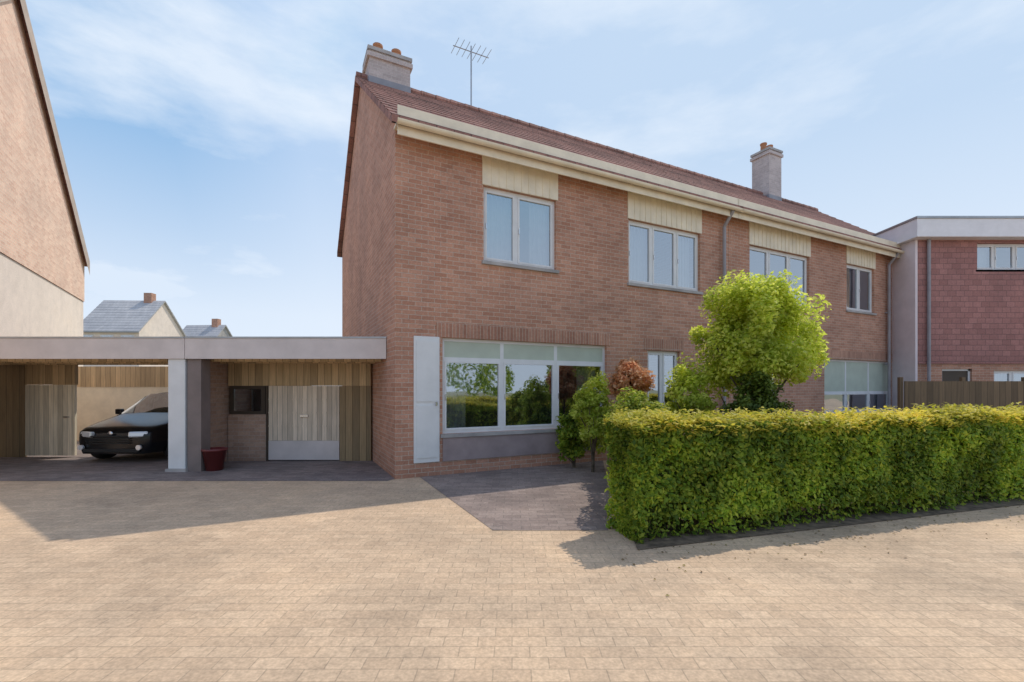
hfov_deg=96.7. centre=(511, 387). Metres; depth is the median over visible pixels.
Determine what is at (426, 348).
service door
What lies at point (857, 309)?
window
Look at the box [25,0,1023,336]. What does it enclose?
sky
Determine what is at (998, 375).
window
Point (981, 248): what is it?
window
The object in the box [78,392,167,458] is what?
parked car
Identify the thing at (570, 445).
shrub
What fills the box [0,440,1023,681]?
paving
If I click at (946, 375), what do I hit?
door
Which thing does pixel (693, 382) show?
shrub
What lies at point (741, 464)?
hedge
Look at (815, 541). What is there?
leaf litter
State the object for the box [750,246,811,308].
window
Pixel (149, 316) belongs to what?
distant house
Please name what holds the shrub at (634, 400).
on the garden bed
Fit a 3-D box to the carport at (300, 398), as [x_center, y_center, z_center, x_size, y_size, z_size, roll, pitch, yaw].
[-3.978,0.305,10.594,3.543,2.390,5.212,0,0,0]
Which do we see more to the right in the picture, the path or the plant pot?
the path
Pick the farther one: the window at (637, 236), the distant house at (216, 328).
the distant house at (216, 328)
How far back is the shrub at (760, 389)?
6.86 m
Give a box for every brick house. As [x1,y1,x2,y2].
[337,38,743,478]
[624,142,904,429]
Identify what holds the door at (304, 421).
in the carport at (300, 398)
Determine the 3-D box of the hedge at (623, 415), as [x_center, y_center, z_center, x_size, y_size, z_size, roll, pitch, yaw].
[1.881,0.890,6.723,0.830,1.282,3.386,0,0,12]
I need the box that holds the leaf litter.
[621,507,1018,595]
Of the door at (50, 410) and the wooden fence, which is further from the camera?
the wooden fence
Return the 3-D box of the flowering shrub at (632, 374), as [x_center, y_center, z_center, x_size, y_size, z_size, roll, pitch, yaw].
[2.142,0.465,8.288,0.955,2.072,0.923,0,0,0]
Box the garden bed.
[608,459,1023,549]
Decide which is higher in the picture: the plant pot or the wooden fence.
the wooden fence
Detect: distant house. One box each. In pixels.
[83,293,186,365]
[183,319,232,336]
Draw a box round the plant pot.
[201,447,227,470]
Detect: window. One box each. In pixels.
[230,386,265,413]
[440,338,604,437]
[482,187,558,273]
[627,220,702,294]
[648,351,676,425]
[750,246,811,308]
[824,359,886,413]
[846,265,876,315]
[976,244,1023,271]
[994,371,1023,380]
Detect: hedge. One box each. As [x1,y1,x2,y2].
[603,402,1023,543]
[611,407,674,519]
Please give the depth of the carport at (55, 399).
9.72 m
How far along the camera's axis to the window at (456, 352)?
8.34 m
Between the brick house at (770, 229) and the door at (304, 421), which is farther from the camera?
the brick house at (770, 229)
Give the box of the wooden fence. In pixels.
[897,377,1023,425]
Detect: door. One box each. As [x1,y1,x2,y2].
[25,385,76,455]
[268,386,339,459]
[414,336,439,462]
[942,371,966,380]
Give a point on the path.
(559, 497)
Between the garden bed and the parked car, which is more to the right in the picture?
the garden bed
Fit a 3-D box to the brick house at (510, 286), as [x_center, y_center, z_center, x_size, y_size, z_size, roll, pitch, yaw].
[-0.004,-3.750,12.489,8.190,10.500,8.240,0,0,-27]
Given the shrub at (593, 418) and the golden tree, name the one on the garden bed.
the golden tree
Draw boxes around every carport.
[0,337,229,471]
[184,337,385,471]
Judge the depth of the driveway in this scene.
8.15 m
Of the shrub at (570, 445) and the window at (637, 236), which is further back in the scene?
the window at (637, 236)
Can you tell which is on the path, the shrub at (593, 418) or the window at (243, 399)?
the shrub at (593, 418)
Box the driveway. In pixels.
[0,441,394,480]
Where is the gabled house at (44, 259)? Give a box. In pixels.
[0,0,89,365]
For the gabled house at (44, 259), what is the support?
on the ground
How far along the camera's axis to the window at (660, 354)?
10.10 m
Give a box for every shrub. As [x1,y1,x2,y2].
[555,409,596,467]
[568,370,612,471]
[599,386,678,445]
[605,356,655,405]
[662,352,717,430]
[717,368,794,430]
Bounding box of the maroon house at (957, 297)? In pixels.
[824,216,1023,412]
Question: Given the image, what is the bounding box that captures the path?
[420,460,608,529]
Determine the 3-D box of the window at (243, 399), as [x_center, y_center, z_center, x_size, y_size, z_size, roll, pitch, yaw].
[-5.360,0.260,9.242,0.720,0.574,0.075,0,0,0]
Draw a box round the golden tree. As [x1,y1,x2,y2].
[688,269,832,405]
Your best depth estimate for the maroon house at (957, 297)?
13.55 m

